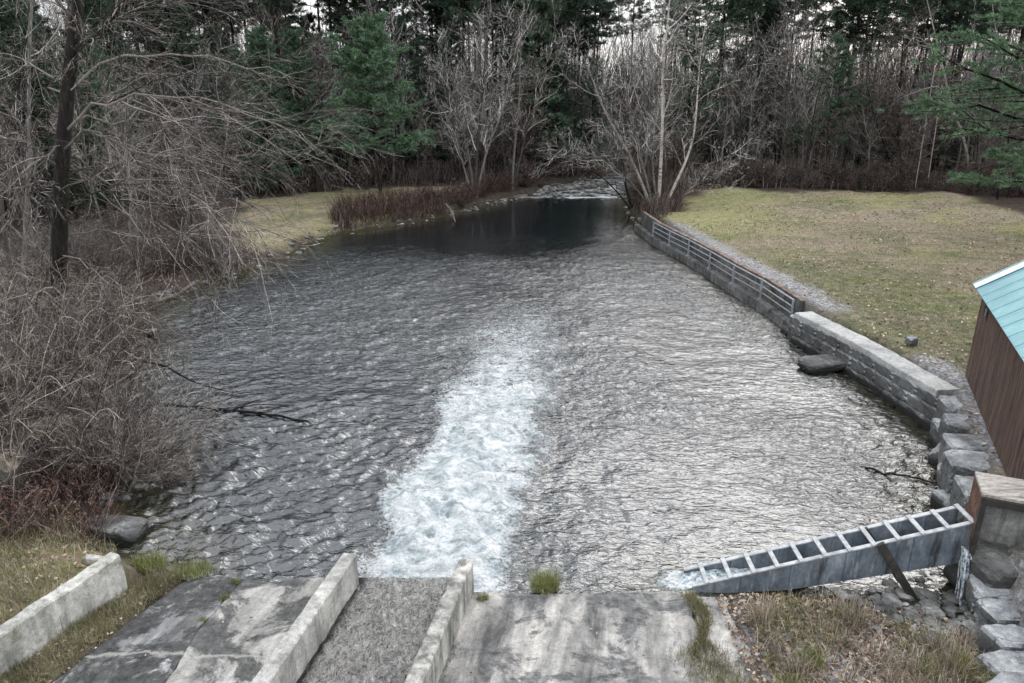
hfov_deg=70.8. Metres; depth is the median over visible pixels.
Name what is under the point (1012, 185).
bare shrub
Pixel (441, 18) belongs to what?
pine tree
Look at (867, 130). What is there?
bare tree
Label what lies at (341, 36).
evergreen tree
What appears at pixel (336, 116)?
bare tree
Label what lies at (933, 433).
block stone
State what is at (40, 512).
brown undergrowth
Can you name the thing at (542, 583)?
grass tuft
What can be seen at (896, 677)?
dry grass
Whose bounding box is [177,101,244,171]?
bare tree
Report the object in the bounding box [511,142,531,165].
bare shrub
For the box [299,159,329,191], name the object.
bare shrub
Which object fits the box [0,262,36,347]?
bare shrub
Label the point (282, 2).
pine tree
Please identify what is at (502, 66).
bare tree
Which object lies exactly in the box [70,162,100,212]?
bare shrub
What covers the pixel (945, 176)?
bare shrub
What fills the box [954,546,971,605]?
water trickle
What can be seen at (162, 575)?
strip grass
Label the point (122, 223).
bare shrub
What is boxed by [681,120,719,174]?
bare tree
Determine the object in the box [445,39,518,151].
bare tree
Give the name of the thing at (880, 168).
bare shrub
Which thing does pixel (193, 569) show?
grass tuft
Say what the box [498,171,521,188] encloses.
bare shrub
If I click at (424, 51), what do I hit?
bare tree
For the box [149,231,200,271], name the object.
bare shrub
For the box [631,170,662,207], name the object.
bare shrub
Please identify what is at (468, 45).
pine tree
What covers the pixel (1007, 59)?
pine tree
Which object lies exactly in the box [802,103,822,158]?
bare tree
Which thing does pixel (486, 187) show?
bare shrub
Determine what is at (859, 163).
evergreen tree
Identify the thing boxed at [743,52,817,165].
bare tree
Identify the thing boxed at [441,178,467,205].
bare shrub
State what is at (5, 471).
boulder
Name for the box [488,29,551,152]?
evergreen tree
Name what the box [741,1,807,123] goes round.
pine tree
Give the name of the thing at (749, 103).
bare tree
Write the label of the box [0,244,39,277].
bare shrub
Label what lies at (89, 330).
bare shrub
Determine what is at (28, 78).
bare tree
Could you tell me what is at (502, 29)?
pine tree
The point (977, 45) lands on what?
pine tree
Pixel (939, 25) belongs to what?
pine tree
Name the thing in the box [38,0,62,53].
bare tree
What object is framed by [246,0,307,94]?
pine tree
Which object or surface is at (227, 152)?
bare tree
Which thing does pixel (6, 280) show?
bare shrub
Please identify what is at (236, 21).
pine tree
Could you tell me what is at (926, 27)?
pine tree
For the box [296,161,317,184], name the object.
bare shrub
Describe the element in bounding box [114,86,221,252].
bare tree
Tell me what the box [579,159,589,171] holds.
bare shrub
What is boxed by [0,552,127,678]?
wall
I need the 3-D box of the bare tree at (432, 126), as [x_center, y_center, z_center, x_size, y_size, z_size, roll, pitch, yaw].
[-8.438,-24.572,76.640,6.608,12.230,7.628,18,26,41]
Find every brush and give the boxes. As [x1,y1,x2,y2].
[140,147,546,196]
[324,183,449,232]
[623,163,700,219]
[689,167,1012,195]
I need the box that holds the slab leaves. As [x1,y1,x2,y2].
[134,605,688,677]
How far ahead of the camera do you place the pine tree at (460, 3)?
77.70 m
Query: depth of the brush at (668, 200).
54.92 m
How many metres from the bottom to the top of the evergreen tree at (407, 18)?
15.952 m
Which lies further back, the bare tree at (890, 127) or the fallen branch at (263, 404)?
the bare tree at (890, 127)
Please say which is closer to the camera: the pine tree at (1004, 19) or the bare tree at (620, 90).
the pine tree at (1004, 19)
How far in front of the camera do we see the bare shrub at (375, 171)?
67.11 m
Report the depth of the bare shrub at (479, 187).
62.19 m
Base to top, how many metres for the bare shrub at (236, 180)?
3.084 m
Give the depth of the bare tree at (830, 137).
67.57 m
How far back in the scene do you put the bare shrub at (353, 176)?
65.22 m
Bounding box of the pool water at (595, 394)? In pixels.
[111,166,957,600]
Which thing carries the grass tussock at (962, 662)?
on the ground at (720, 203)
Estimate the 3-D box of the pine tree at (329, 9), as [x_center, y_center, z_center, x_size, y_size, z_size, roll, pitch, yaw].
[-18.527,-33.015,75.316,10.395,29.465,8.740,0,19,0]
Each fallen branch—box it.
[135,355,235,396]
[136,271,200,308]
[152,399,319,422]
[241,399,288,407]
[445,203,455,221]
[865,467,936,482]
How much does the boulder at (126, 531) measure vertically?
0.477 m
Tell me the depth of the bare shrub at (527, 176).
68.86 m
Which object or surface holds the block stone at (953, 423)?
on the ground at (720, 203)
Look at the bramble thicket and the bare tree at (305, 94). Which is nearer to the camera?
the bramble thicket
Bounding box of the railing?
[651,222,794,320]
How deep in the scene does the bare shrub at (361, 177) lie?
63.44 m
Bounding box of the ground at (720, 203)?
[0,87,1023,682]
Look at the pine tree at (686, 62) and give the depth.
68.91 m
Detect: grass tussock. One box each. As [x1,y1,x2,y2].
[734,594,789,634]
[756,594,789,626]
[760,643,825,682]
[768,666,809,682]
[787,638,830,674]
[795,669,822,682]
[830,596,881,633]
[907,653,942,681]
[916,621,962,657]
[926,631,983,681]
[927,646,978,682]
[930,640,990,682]
[936,618,981,659]
[978,663,1016,682]
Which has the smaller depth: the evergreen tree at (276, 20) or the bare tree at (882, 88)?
the evergreen tree at (276, 20)
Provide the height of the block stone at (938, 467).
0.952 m
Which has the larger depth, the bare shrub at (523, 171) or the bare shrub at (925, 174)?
the bare shrub at (523, 171)
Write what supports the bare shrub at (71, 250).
on the ground at (720, 203)
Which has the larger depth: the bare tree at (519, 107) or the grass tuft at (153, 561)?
the bare tree at (519, 107)
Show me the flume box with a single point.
(995, 509)
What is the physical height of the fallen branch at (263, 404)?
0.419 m
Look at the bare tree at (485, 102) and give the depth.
74.69 m
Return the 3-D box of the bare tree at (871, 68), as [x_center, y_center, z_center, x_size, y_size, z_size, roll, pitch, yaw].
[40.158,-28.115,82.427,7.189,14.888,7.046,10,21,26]
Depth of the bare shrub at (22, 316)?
24.77 m
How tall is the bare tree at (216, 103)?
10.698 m
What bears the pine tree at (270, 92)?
on the ground at (720, 203)
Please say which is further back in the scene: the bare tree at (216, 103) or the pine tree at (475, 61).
the pine tree at (475, 61)
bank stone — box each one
[943,539,1018,592]
[963,574,1011,614]
[973,598,1020,625]
[975,624,1023,653]
[975,650,1023,680]
[985,671,1023,682]
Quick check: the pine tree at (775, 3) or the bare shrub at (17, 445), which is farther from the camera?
the pine tree at (775, 3)
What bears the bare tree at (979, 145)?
on the ground at (720, 203)
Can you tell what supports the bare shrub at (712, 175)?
on the ground at (720, 203)
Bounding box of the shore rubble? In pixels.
[86,174,980,652]
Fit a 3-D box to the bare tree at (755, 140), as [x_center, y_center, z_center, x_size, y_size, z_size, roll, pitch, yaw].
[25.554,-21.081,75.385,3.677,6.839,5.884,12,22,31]
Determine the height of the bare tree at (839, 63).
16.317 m
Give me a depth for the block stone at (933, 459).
18.39 m
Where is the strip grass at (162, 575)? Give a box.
[0,566,187,682]
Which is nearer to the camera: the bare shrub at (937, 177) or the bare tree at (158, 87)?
the bare shrub at (937, 177)
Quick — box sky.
[12,0,1022,88]
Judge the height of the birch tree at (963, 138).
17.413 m
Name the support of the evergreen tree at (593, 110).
on the ground at (720, 203)
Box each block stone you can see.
[928,418,940,446]
[928,443,939,465]
[930,489,949,508]
[935,395,963,418]
[935,463,941,481]
[937,449,990,493]
[938,413,970,442]
[938,433,993,463]
[949,475,973,522]
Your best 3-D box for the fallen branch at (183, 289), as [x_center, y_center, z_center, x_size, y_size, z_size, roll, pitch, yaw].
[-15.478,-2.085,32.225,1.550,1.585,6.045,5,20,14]
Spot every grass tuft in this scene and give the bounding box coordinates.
[127,548,173,576]
[168,556,216,578]
[196,616,207,623]
[219,593,230,600]
[229,577,239,583]
[472,590,490,601]
[525,561,570,598]
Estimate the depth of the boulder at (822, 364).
24.51 m
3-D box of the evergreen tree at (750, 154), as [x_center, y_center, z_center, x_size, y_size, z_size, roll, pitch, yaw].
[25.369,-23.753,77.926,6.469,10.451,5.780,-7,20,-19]
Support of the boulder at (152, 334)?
in the pool water at (595, 394)
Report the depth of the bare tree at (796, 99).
68.41 m
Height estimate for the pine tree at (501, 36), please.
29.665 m
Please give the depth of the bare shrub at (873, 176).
63.24 m
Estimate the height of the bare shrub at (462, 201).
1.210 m
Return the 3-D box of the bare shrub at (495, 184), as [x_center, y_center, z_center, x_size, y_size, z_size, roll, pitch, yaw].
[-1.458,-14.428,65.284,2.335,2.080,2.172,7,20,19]
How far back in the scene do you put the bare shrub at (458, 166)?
68.74 m
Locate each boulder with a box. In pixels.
[0,449,37,501]
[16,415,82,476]
[88,515,148,547]
[142,328,157,337]
[780,325,787,335]
[797,354,844,374]
[904,335,917,345]
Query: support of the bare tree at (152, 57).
on the ground at (720, 203)
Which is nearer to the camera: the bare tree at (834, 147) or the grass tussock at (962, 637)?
the grass tussock at (962, 637)
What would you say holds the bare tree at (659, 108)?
on the ground at (720, 203)
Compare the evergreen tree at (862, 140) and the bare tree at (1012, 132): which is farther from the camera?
the evergreen tree at (862, 140)
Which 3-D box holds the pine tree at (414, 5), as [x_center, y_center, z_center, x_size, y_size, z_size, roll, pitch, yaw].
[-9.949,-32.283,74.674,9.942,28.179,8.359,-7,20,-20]
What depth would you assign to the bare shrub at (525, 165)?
68.98 m
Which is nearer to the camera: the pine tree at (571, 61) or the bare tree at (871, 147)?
the bare tree at (871, 147)
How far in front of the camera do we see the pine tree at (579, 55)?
93.64 m
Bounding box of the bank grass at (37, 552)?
[0,497,118,624]
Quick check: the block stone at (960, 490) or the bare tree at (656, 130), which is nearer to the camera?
the block stone at (960, 490)
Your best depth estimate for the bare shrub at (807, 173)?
64.34 m
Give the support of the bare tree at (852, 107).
on the ground at (720, 203)
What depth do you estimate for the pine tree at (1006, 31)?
74.81 m
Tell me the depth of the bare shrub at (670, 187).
54.95 m
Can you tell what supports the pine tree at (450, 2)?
on the ground at (720, 203)
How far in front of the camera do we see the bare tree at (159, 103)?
64.68 m
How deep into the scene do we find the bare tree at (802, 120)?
89.76 m
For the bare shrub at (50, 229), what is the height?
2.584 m
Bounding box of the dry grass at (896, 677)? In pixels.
[734,583,995,682]
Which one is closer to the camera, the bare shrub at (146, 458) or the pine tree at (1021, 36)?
the bare shrub at (146, 458)
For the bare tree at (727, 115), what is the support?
on the ground at (720, 203)
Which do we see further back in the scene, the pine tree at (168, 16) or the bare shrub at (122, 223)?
the pine tree at (168, 16)
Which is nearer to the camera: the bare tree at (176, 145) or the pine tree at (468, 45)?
the bare tree at (176, 145)
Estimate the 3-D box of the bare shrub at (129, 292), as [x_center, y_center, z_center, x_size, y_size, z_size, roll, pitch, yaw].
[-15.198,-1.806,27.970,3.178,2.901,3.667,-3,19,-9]
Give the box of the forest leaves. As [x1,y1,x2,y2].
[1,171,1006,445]
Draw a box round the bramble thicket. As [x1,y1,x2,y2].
[0,222,201,510]
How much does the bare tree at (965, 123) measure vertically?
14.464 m
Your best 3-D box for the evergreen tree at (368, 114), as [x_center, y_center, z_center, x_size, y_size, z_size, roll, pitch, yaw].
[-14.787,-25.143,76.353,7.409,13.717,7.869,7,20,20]
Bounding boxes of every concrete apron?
[52,575,243,682]
[165,577,324,682]
[437,591,716,682]
[695,597,759,682]
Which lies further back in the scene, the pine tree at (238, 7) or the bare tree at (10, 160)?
the pine tree at (238, 7)
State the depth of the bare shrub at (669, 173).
67.94 m
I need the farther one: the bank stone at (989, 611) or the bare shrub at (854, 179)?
the bare shrub at (854, 179)
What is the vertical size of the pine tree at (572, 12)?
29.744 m
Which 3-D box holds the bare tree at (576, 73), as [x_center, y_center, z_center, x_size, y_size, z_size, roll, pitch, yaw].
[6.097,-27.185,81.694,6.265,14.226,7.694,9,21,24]
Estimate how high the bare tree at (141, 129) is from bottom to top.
11.216 m
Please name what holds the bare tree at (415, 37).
on the ground at (720, 203)
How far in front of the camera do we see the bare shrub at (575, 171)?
78.88 m
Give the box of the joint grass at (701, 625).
[669,588,775,682]
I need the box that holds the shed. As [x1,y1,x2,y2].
[965,260,1023,479]
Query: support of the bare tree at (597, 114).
on the ground at (720, 203)
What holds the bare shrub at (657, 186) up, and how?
on the ground at (720, 203)
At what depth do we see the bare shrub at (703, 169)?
68.39 m
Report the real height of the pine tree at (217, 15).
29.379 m
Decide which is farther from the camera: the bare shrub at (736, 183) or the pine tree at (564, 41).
the pine tree at (564, 41)
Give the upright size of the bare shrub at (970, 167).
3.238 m
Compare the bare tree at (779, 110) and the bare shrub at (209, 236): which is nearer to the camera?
the bare shrub at (209, 236)
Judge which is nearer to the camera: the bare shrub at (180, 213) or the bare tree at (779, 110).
the bare shrub at (180, 213)
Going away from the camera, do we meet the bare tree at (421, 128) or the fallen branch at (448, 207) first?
the fallen branch at (448, 207)
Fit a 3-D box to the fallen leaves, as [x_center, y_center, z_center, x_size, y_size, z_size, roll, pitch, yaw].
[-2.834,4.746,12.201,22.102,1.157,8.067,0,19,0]
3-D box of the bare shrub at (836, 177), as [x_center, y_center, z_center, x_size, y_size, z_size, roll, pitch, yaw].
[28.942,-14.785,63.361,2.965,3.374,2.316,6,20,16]
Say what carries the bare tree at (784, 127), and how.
on the ground at (720, 203)
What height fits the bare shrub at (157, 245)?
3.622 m
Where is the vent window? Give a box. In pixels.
[983,304,988,319]
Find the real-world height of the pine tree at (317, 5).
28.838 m
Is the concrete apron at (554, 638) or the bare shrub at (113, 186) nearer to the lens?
the concrete apron at (554, 638)
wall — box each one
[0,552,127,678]
[251,553,358,682]
[404,559,473,682]
[634,224,792,338]
[642,211,805,316]
[789,311,959,430]
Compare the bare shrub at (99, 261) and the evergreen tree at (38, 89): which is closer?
the bare shrub at (99, 261)
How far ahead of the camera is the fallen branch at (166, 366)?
23.57 m
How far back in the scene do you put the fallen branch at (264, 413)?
21.34 m
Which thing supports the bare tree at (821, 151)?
on the ground at (720, 203)
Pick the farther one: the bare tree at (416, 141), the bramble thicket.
the bare tree at (416, 141)
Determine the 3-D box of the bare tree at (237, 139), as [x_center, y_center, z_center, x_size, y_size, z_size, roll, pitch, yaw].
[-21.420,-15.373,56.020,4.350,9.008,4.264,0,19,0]
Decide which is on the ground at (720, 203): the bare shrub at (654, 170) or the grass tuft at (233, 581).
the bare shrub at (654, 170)
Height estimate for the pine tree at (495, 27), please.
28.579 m
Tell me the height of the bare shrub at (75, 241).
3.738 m
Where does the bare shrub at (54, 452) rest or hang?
on the ground at (720, 203)
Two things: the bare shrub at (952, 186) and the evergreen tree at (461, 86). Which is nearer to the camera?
the bare shrub at (952, 186)
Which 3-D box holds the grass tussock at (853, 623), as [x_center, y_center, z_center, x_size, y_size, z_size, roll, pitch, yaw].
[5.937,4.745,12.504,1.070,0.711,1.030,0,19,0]
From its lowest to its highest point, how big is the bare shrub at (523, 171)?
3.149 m
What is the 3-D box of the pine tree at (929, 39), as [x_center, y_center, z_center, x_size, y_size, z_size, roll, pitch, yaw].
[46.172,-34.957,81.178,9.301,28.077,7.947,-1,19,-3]
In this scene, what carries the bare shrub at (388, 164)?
on the ground at (720, 203)
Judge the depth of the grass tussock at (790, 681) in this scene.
10.99 m
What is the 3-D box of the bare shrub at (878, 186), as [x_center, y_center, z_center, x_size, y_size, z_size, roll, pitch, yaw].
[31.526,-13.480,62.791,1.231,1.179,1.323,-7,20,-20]
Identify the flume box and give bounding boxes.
[964,471,1023,554]
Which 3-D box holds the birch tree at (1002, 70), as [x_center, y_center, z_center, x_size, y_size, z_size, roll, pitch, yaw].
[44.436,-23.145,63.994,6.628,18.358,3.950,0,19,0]
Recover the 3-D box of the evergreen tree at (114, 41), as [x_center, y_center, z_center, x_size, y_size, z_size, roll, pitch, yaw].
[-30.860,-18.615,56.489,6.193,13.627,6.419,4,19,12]
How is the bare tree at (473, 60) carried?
on the ground at (720, 203)
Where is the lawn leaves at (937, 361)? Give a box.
[670,186,1023,452]
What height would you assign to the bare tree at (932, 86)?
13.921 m
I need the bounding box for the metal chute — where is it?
[682,503,973,598]
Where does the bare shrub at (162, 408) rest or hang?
on the ground at (720, 203)
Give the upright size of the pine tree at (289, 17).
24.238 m
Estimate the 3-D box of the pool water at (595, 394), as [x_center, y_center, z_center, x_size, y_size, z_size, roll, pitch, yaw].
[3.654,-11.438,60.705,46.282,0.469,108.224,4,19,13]
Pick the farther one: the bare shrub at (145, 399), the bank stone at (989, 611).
the bare shrub at (145, 399)
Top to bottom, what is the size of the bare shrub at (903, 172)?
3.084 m
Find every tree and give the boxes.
[0,0,88,313]
[0,0,89,182]
[0,0,106,218]
[0,0,407,407]
[0,1,83,197]
[0,6,85,159]
[0,83,54,218]
[0,87,46,244]
[0,131,24,220]
[7,87,102,224]
[8,0,62,151]
[15,117,52,214]
[21,17,115,212]
[25,23,136,238]
[37,0,87,104]
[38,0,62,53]
[41,34,152,217]
[52,62,171,273]
[56,0,158,187]
[57,5,144,126]
[60,0,164,62]
[80,55,158,193]
[82,98,171,226]
[83,75,156,214]
[87,31,235,262]
[95,0,177,165]
[97,12,144,48]
[98,13,168,185]
[112,0,133,74]
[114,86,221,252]
[120,8,167,47]
[122,0,169,150]
[122,54,259,235]
[124,3,205,137]
[125,30,170,109]
[127,113,191,201]
[130,68,188,160]
[131,0,248,191]
[133,15,195,132]
[135,61,173,147]
[136,0,193,121]
[136,107,219,221]
[142,79,202,153]
[146,97,210,206]
[150,0,209,149]
[162,2,216,142]
[172,24,215,152]
[172,118,243,210]
[173,0,254,147]
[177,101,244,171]
[178,62,238,146]
[182,24,261,156]
[185,0,226,88]
[194,0,259,58]
[194,42,248,139]
[194,66,235,143]
[195,101,258,196]
[196,24,245,149]
[196,33,244,148]
[201,7,212,80]
[206,25,311,194]
[210,0,277,164]
[210,3,259,43]
[211,83,260,198]
[215,42,319,162]
[216,0,263,148]
[219,0,314,141]
[219,3,284,143]
[220,10,245,119]
[220,50,255,168]
[236,23,286,141]
[243,0,321,162]
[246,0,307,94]
[248,1,304,41]
[252,0,308,182]
[256,27,354,179]
[258,1,304,25]
[262,51,337,146]
[273,30,351,165]
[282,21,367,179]
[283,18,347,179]
[291,0,341,154]
[293,85,334,164]
[297,12,334,148]
[301,37,374,173]
[303,73,346,166]
[307,9,436,194]
[311,0,348,167]
[313,0,366,45]
[315,0,371,163]
[317,0,378,77]
[317,16,358,162]
[322,0,355,164]
[323,88,390,165]
[324,90,370,182]
[325,78,362,165]
[330,42,383,165]
[331,0,427,159]
[349,0,414,43]
[349,2,423,181]
[352,47,410,166]
[367,0,417,38]
[383,0,446,146]
[384,10,441,159]
[391,0,435,158]
[391,25,423,146]
[392,46,446,172]
[396,0,538,197]
[396,110,440,167]
[402,85,443,173]
[403,16,435,108]
[405,0,439,64]
[407,0,469,135]
[408,0,446,151]
[410,53,464,159]
[413,10,495,164]
[415,44,453,164]
[424,22,477,145]
[428,50,478,178]
[431,0,483,139]
[433,85,473,158]
[439,16,510,181]
[441,0,509,159]
[442,0,499,160]
[443,60,483,140]
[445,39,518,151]
[447,2,507,153]
[449,0,522,173]
[452,108,496,178]
[453,3,476,69]
[457,0,527,156]
[457,5,491,138]
[463,64,506,161]
[464,95,509,177]
[468,7,509,114]
[477,87,551,167]
[481,4,517,154]
[483,4,523,130]
[486,81,529,174]
[487,68,554,164]
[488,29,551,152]
[491,0,572,166]
[492,0,575,189]
[492,60,545,148]
[494,44,516,147]
[495,87,559,159]
[497,0,534,155]
[497,0,581,169]
[502,0,596,168]
[513,6,584,156]
[528,70,638,208]
[532,0,771,212]
[533,44,585,174]
[538,6,582,154]
[542,0,605,155]
[555,58,605,167]
[556,5,605,131]
[556,37,594,158]
[563,56,623,169]
[564,0,624,134]
[564,12,590,105]
[564,36,577,136]
[566,2,613,134]
[572,0,628,129]
[581,0,620,138]
[583,96,613,134]
[598,65,657,162]
[604,57,641,149]
[608,0,666,133]
[617,0,704,169]
[617,104,647,154]
[626,77,687,167]
[627,50,669,152]
[627,71,709,160]
[638,18,697,170]
[638,60,683,158]
[650,0,716,140]
[652,0,716,149]
[654,0,753,168]
[664,112,700,175]
[667,73,730,172]
[668,113,698,167]
[672,54,722,176]
[673,120,714,167]
[675,0,768,166]
[675,20,733,136]
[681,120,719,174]
[682,10,771,179]
[688,31,761,172]
[700,0,740,94]
[704,44,774,165]
[708,0,794,166]
[709,48,777,161]
[713,89,754,163]
[717,12,784,176]
[719,73,769,165]
[720,0,803,165]
[736,0,792,91]
[737,28,789,159]
[739,86,783,162]
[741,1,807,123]
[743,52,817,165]
[744,11,822,174]
[745,108,772,167]
[745,112,776,172]
[749,3,837,168]
[755,0,821,162]
[758,0,827,167]
[765,0,851,169]
[772,70,814,154]
[776,35,847,179]
[782,56,832,173]
[783,51,832,154]
[784,31,881,172]
[791,0,833,135]
[791,90,821,153]
[794,101,841,168]
[797,77,869,168]
[801,0,893,167]
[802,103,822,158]
[803,65,860,165]
[803,105,851,169]
[804,2,868,157]
[811,15,879,161]
[822,91,883,170]
[823,0,921,168]
[823,39,878,167]
[829,81,863,166]
[834,2,981,174]
[835,77,888,169]
[836,0,898,158]
[841,92,878,169]
[842,61,883,156]
[843,113,877,161]
[844,29,912,169]
[847,27,899,144]
[850,121,892,165]
[854,3,898,94]
[857,120,886,170]
[860,117,888,169]
[865,0,906,139]
[869,70,892,133]
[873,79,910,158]
[873,86,902,155]
[877,0,958,170]
[877,0,1023,189]
[884,62,939,125]
[885,0,986,188]
[886,0,957,137]
[888,1,926,95]
[890,0,979,162]
[890,37,975,166]
[891,85,929,166]
[893,31,962,167]
[893,66,926,153]
[893,91,926,162]
[895,8,970,145]
[897,4,943,145]
[897,50,941,162]
[903,65,958,163]
[916,45,998,179]
[921,3,967,156]
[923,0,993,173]
[931,0,996,169]
[931,57,977,149]
[931,81,986,172]
[932,49,993,156]
[933,24,1023,172]
[936,3,996,157]
[937,58,988,169]
[941,46,969,154]
[948,4,1004,145]
[948,109,1001,170]
[953,28,1019,121]
[956,34,1019,158]
[961,32,1020,165]
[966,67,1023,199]
[968,0,1022,154]
[969,96,1023,177]
[979,1,1023,166]
[980,97,1023,197]
[987,5,1023,177]
[987,8,1023,146]
[989,108,1019,161]
[991,73,1023,178]
[995,53,1022,173]
[997,27,1023,144]
[998,118,1023,175]
[1010,27,1023,81]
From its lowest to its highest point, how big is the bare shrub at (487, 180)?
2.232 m
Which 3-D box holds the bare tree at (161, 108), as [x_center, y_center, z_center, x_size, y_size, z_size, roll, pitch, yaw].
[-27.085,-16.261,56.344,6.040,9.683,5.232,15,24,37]
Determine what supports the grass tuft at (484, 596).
on the concrete apron at (554, 638)
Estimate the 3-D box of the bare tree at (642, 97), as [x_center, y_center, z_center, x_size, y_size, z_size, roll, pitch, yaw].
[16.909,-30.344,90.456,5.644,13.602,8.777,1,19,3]
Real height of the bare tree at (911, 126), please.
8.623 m
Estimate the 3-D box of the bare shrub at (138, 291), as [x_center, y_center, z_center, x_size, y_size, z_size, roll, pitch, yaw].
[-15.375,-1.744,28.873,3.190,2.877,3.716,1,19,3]
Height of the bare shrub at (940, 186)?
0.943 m
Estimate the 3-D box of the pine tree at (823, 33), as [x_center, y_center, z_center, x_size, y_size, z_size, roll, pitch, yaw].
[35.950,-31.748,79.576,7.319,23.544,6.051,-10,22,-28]
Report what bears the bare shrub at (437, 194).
on the ground at (720, 203)
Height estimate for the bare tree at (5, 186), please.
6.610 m
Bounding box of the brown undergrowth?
[0,413,128,549]
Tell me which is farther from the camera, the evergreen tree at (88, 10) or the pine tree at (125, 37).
the pine tree at (125, 37)
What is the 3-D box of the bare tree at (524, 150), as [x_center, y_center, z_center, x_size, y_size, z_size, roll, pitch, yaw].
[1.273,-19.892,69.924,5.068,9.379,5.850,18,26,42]
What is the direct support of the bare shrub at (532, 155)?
on the ground at (720, 203)
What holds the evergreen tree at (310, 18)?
on the ground at (720, 203)
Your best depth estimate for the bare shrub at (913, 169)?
65.46 m
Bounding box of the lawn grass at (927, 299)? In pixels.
[692,221,1023,372]
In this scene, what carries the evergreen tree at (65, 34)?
on the ground at (720, 203)
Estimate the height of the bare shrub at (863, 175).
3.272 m
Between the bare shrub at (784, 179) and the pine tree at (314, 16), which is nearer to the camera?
the bare shrub at (784, 179)
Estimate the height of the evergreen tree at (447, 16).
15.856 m
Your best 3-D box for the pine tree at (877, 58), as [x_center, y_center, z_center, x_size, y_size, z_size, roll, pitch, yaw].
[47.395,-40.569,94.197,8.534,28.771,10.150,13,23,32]
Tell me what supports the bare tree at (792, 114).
on the ground at (720, 203)
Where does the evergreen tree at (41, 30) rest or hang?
on the ground at (720, 203)
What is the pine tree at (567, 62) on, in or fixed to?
on the ground at (720, 203)
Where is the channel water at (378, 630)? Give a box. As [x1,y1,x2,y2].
[296,577,450,682]
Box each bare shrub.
[0,218,50,291]
[0,219,77,291]
[0,230,36,274]
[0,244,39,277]
[0,244,78,333]
[0,254,34,299]
[0,259,158,352]
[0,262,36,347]
[0,272,180,427]
[0,275,70,378]
[0,283,144,389]
[0,355,132,488]
[0,369,110,446]
[0,377,68,423]
[0,386,51,441]
[0,424,35,480]
[1,296,39,357]
[2,236,47,266]
[2,255,98,330]
[2,296,47,337]
[3,287,180,408]
[18,350,184,501]
[19,199,103,270]
[20,215,88,244]
[28,262,128,324]
[29,315,127,379]
[31,207,95,261]
[40,319,191,443]
[41,230,92,268]
[42,218,160,294]
[47,279,114,343]
[62,370,253,492]
[66,307,132,359]
[67,242,127,292]
[68,335,257,458]
[69,190,145,244]
[69,235,137,274]
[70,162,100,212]
[73,218,118,255]
[75,425,170,487]
[77,217,144,265]
[78,261,169,326]
[82,161,145,204]
[82,265,166,326]
[93,200,147,239]
[99,214,197,278]
[99,376,160,432]
[117,211,173,258]
[124,207,210,264]
[134,196,237,256]
[138,158,184,200]
[147,194,215,225]
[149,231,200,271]
[160,179,220,220]
[166,205,250,277]
[169,211,242,266]
[194,155,228,192]
[195,226,269,271]
[206,153,243,199]
[223,167,242,191]
[246,162,264,189]
[255,153,287,189]
[294,171,310,192]
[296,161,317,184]
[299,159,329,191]
[346,154,381,189]
[347,154,373,182]
[347,163,368,185]
[360,160,386,183]
[369,139,406,180]
[380,154,407,180]
[398,178,436,204]
[419,152,444,180]
[425,185,449,204]
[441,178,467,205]
[446,179,474,202]
[448,144,483,178]
[449,148,482,179]
[456,197,465,208]
[458,178,484,197]
[463,185,480,201]
[466,179,488,197]
[473,171,499,190]
[473,179,489,194]
[482,172,506,191]
[490,140,528,170]
[497,138,519,169]
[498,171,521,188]
[500,174,518,191]
[503,171,524,188]
[504,167,523,182]
[505,156,539,186]
[509,158,532,183]
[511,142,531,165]
[514,167,541,185]
[521,142,554,173]
[525,141,544,166]
[537,180,544,187]
[546,147,578,176]
[569,159,579,174]
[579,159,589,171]
[621,172,657,200]
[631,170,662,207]
[639,157,668,179]
[641,156,665,174]
[641,171,676,198]
[648,198,668,211]
[656,177,682,196]
[662,168,675,180]
[666,151,698,172]
[667,155,686,171]
[694,158,715,182]
[702,162,721,183]
[705,162,721,184]
[721,162,739,185]
[722,168,737,185]
[729,155,748,184]
[730,148,765,184]
[741,154,772,187]
[741,156,773,187]
[756,155,787,180]
[756,156,785,187]
[772,154,808,186]
[773,167,797,187]
[777,167,791,186]
[795,163,812,186]
[803,181,811,188]
[806,161,836,181]
[806,165,826,188]
[813,149,842,187]
[824,158,859,188]
[833,160,861,186]
[840,176,861,188]
[840,179,855,190]
[849,156,876,188]
[861,155,892,185]
[863,165,889,190]
[867,182,882,191]
[873,166,898,191]
[879,148,917,190]
[884,179,898,189]
[886,160,914,187]
[899,157,922,182]
[911,161,930,184]
[916,169,940,186]
[917,173,936,190]
[933,182,944,190]
[937,177,954,190]
[940,170,959,189]
[943,176,963,192]
[952,156,987,188]
[958,160,996,192]
[958,181,975,193]
[960,154,991,175]
[964,185,977,194]
[988,172,1009,195]
[998,166,1023,196]
[1005,189,1019,197]
[1007,162,1023,196]
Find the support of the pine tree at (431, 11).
on the ground at (720, 203)
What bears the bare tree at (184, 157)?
on the ground at (720, 203)
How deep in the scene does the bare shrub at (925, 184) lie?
61.98 m
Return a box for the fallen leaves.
[0,503,982,682]

